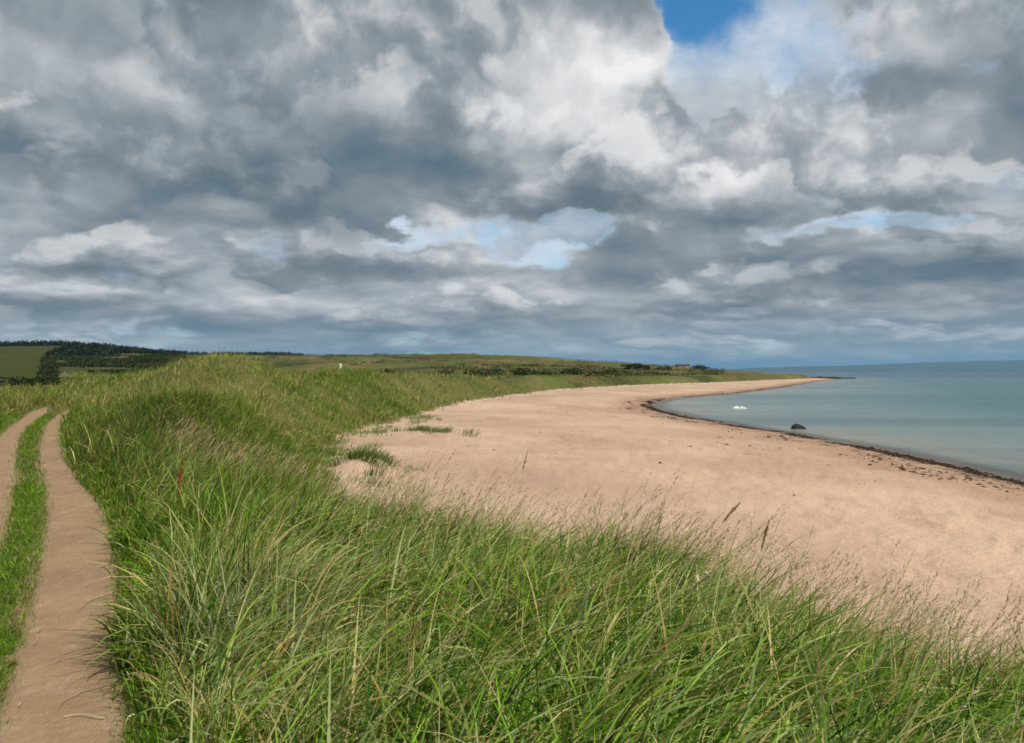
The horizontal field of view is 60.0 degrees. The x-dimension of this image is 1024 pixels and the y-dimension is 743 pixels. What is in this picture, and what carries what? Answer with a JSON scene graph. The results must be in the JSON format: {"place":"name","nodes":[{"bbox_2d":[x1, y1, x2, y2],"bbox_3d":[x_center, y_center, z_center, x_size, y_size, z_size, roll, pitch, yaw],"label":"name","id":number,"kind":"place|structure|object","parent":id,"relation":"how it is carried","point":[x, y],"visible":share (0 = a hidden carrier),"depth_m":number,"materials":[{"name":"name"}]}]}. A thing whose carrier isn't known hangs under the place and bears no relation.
{"place":"outdoors","nodes":[
{"label":"outdoors","id":0,"kind":"place"},
{"bbox_2d":[0,407,47,546],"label":"path","id":1,"kind":"structure","parent":0,"point":[8,449],"depth_m":18.26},
{"bbox_2d":[0,346,60,379],"bbox_3d":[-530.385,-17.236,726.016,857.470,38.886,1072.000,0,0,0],"label":"field","id":2,"kind":"structure","parent":0,"point":[25,360],"depth_m":362.39,"materials":[{"name":"green plant"}]},
{"bbox_2d":[0,409,128,742],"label":"path","id":3,"kind":"structure","parent":0,"point":[51,680],"depth_m":5.96,"materials":[{"name":"beige sand"}]},
{"bbox_2d":[0,435,130,742],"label":"pebbles","id":4,"kind":"object","parent":3,"relation":"on","point":[58,578],"visible":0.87,"depth_m":7.59,"materials":[{"name":"grey stone"}]},
{"bbox_2d":[64,713,104,717],"bbox_3d":[-2.189,1.767,4.551,0.222,0.010,0.035,0,0,6],"label":"straw","id":5,"kind":"object","parent":3,"relation":"on","point":[84,714],"visible":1,"depth_m":4.55,"materials":[{"name":"beige plant"}]},
{"bbox_2d":[301,444,408,478],"bbox_3d":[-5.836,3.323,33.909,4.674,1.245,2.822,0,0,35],"label":"beach grass","id":6,"kind":"structure","parent":0,"point":[359,454],"depth_m":33.46,"materials":[{"name":"green plant"}]},
{"bbox_2d":[332,470,409,490],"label":"beach grass","id":7,"kind":"structure","parent":0,"point":[368,480],"depth_m":31.28,"materials":[{"name":"green plant"}]},
{"bbox_2d":[0,346,811,742],"bbox_3d":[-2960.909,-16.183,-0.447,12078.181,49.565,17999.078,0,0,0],"label":"ground","id":8,"kind":"structure","parent":0,"point":[400,362],"depth_m":119.62,"materials":[{"name":"green plant"}]},
{"bbox_2d":[1,380,18,385],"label":"hedge bush","id":9,"kind":"object","parent":8,"relation":"on","point":[13,383],"visible":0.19,"depth_m":109.92,"materials":[{"name":"green plant"}]},
{"bbox_2d":[6,376,30,385],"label":"hedge bush","id":10,"kind":"object","parent":8,"relation":"on","point":[17,381],"visible":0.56,"depth_m":111.74,"materials":[{"name":"green plant"}]},
{"bbox_2d":[23,376,48,385],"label":"hedge bush","id":11,"kind":"object","parent":8,"relation":"on","point":[32,380],"visible":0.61,"depth_m":114.22,"materials":[{"name":"green plant"}]},
{"bbox_2d":[36,376,59,384],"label":"hedge bush","id":12,"kind":"object","parent":8,"relation":"on","point":[53,381],"visible":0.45,"depth_m":115.94,"materials":[{"name":"green plant"}]},
{"bbox_2d":[0,408,219,742],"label":"turf grass","id":13,"kind":"structure","parent":8,"relation":"on","point":[20,495],"depth_m":8.17,"materials":[{"name":"green plant"}]},
{"bbox_2d":[0,339,303,381],"bbox_3d":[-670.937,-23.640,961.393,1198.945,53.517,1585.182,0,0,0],"label":"woodland","id":14,"kind":"object","parent":8,"relation":"on","point":[80,354],"visible":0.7,"depth_m":494.03,"materials":[{"name":"green plant"}]},
{"bbox_2d":[177,458,183,495],"bbox_3d":[-3.716,1.373,9.921,0.094,0.823,0.087,0,0,-40],"label":"dock plant","id":15,"kind":"object","parent":8,"relation":"on","point":[179,480],"visible":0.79,"depth_m":9.92,"materials":[{"name":"brown plant"}]},
{"bbox_2d":[0,347,436,494],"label":"marram grass","id":16,"kind":"structure","parent":8,"relation":"on","point":[124,439],"depth_m":30.86,"materials":[{"name":"green plant"}]},
{"bbox_2d":[103,521,439,695],"bbox_3d":[-1.438,1.317,5.027,1.664,0.934,1.830,0,0,-27],"label":"marram clump","id":17,"kind":"object","parent":8,"relation":"on","point":[269,620],"visible":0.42,"depth_m":4.97,"materials":[{"name":"green plant"}]},
{"bbox_2d":[0,366,667,408],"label":"marram grass","id":18,"kind":"structure","parent":8,"relation":"on","point":[77,379],"depth_m":145.95,"materials":[{"name":"green plant"}]},
{"bbox_2d":[412,589,415,653],"bbox_3d":[-0.512,1.456,4.566,0.034,0.660,0.044,0,0,0],"label":"grass stem","id":19,"kind":"object","parent":8,"relation":"on","point":[413,626],"visible":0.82,"depth_m":4.57,"materials":[{"name":"green plant"}]},
{"bbox_2d":[133,352,724,377],"bbox_3d":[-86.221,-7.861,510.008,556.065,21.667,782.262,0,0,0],"label":"heath scrub","id":20,"kind":"object","parent":8,"relation":"on","point":[595,368],"visible":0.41,"depth_m":425.72,"materials":[{"name":"green plant"}]},
{"bbox_2d":[437,368,490,376],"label":"gorse bush","id":21,"kind":"object","parent":8,"relation":"on","point":[473,372],"visible":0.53,"depth_m":239.03,"materials":[{"name":"green plant"}]},
{"bbox_2d":[478,368,559,375],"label":"gorse bush","id":22,"kind":"object","parent":8,"relation":"on","point":[518,372],"visible":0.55,"depth_m":258.73,"materials":[{"name":"green plant"}]},
{"bbox_2d":[511,450,527,534],"bbox_3d":[0.058,1.371,8.623,0.201,1.214,0.043,0,0,-3],"label":"grass stem","id":23,"kind":"object","parent":8,"relation":"on","point":[524,462],"visible":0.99,"depth_m":8.62,"materials":[{"name":"beige plant"}]},
{"bbox_2d":[50,438,1023,742],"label":"marram grass","id":24,"kind":"structure","parent":8,"relation":"on","point":[468,606],"depth_m":4.80,"materials":[{"name":"green plant"}]},
{"bbox_2d":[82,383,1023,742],"bbox_3d":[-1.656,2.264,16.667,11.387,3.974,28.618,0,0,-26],"label":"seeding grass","id":25,"kind":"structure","parent":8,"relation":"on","point":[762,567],"depth_m":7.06,"materials":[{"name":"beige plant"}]},
{"bbox_2d":[560,367,584,374],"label":"gorse bush","id":26,"kind":"object","parent":8,"relation":"on","point":[574,370],"visible":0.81,"depth_m":299.18,"materials":[{"name":"green plant"}]},
{"bbox_2d":[575,578,600,617],"bbox_3d":[0.279,1.428,4.528,0.362,0.743,0.047,0,0,-7],"label":"grass stem","id":27,"kind":"object","parent":8,"relation":"on","point":[588,594],"visible":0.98,"depth_m":4.54,"materials":[{"name":"plant"}]},
{"bbox_2d":[591,370,614,374],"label":"gorse bush","id":28,"kind":"object","parent":8,"relation":"on","point":[608,371],"visible":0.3,"depth_m":330.11,"materials":[{"name":"green plant"}]},
{"bbox_2d":[603,368,630,373],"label":"gorse bush","id":29,"kind":"object","parent":8,"relation":"on","point":[614,370],"visible":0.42,"depth_m":343.99,"materials":[{"name":"green plant"}]},
{"bbox_2d":[620,364,634,368],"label":"pine tree","id":30,"kind":"object","parent":8,"relation":"on","point":[628,366],"visible":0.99,"depth_m":518.42,"materials":[{"name":"green plant"}]},
{"bbox_2d":[634,363,645,368],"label":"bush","id":31,"kind":"object","parent":8,"relation":"on","point":[639,365],"visible":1,"depth_m":524.06,"materials":[{"name":"green plant"}]},
{"bbox_2d":[655,365,672,370],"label":"gorse bush","id":32,"kind":"object","parent":8,"relation":"on","point":[664,367],"visible":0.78,"depth_m":558.59,"materials":[{"name":"green plant"}]},
{"bbox_2d":[675,363,689,367],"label":"cottage","id":33,"kind":"structure","parent":8,"relation":"on","point":[683,365],"depth_m":625.93,"materials":[{"name":"stone"}]},
{"bbox_2d":[653,565,721,632],"bbox_3d":[0.906,1.438,4.921,0.570,0.706,0.078,0,0,-12],"label":"grass stem","id":34,"kind":"object","parent":8,"relation":"on","point":[706,573],"visible":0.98,"depth_m":4.96,"materials":[{"name":"beige plant"}]},
{"bbox_2d":[692,364,709,368],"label":"gorse bush","id":35,"kind":"object","parent":8,"relation":"on","point":[699,366],"visible":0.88,"depth_m":599.78,"materials":[{"name":"green plant"}]},
{"bbox_2d":[689,502,739,577],"bbox_3d":[1.556,1.492,7.018,0.548,0.895,0.089,0,0,-13],"label":"grass stem","id":36,"kind":"object","parent":8,"relation":"on","point":[733,509],"visible":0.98,"depth_m":7.06,"materials":[{"name":"brown plant"}]},
{"bbox_2d":[748,519,769,609],"bbox_3d":[1.622,1.468,5.919,0.206,0.968,0.046,0,0,0],"label":"grass stem","id":37,"kind":"object","parent":8,"relation":"on","point":[765,533],"visible":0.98,"depth_m":5.92,"materials":[{"name":"brown plant"}]},
{"bbox_2d":[680,635,998,742],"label":"marram clump","id":38,"kind":"object","parent":8,"relation":"on","point":[893,715],"visible":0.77,"depth_m":3.69,"materials":[{"name":"green plant"}]},
{"bbox_2d":[370,423,480,436],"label":"beach grass","id":39,"kind":"structure","parent":0,"point":[426,428],"depth_m":56.72,"materials":[{"name":"green plant"}]},
{"bbox_2d":[0,0,1023,369],"label":"sky","id":40,"kind":"structure","parent":0,"point":[717,184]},
{"bbox_2d":[329,378,1023,677],"bbox_3d":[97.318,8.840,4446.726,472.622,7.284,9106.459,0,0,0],"label":"beach","id":41,"kind":"structure","parent":0,"point":[964,529],"depth_m":32.51,"materials":[{"name":"beige sand"}]},
{"bbox_2d":[325,414,442,495],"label":"sparse grass","id":42,"kind":"structure","parent":41,"relation":"on","point":[411,421],"depth_m":48.11,"materials":[{"name":"green plant"}]},
{"bbox_2d":[791,424,805,428],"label":"boulder","id":43,"kind":"object","parent":41,"relation":"on","point":[796,426],"visible":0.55,"depth_m":77.72,"materials":[{"name":"grey stone"}]},
{"bbox_2d":[609,384,1023,491],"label":"seaweed","id":44,"kind":"object","parent":41,"relation":"on","point":[928,461],"visible":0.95,"depth_m":51.94,"materials":[{"name":"brown plant"}]},
{"bbox_2d":[420,407,1007,534],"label":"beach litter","id":45,"kind":"object","parent":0,"point":[664,453],"visible":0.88,"depth_m":53.11,"materials":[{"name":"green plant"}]},
{"bbox_2d":[660,373,1023,476],"bbox_3d":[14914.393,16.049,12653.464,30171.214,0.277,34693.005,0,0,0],"label":"sea","id":46,"kind":"structure","parent":0,"point":[975,419],"depth_m":112.78,"materials":[{"name":"liquid"}]},
{"bbox_2d":[725,360,1023,372],"bbox_3d":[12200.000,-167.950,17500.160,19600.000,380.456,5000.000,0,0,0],"label":"hills","id":47,"kind":"structure","parent":0,"point":[1008,366],"depth_m":15696.24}
]}

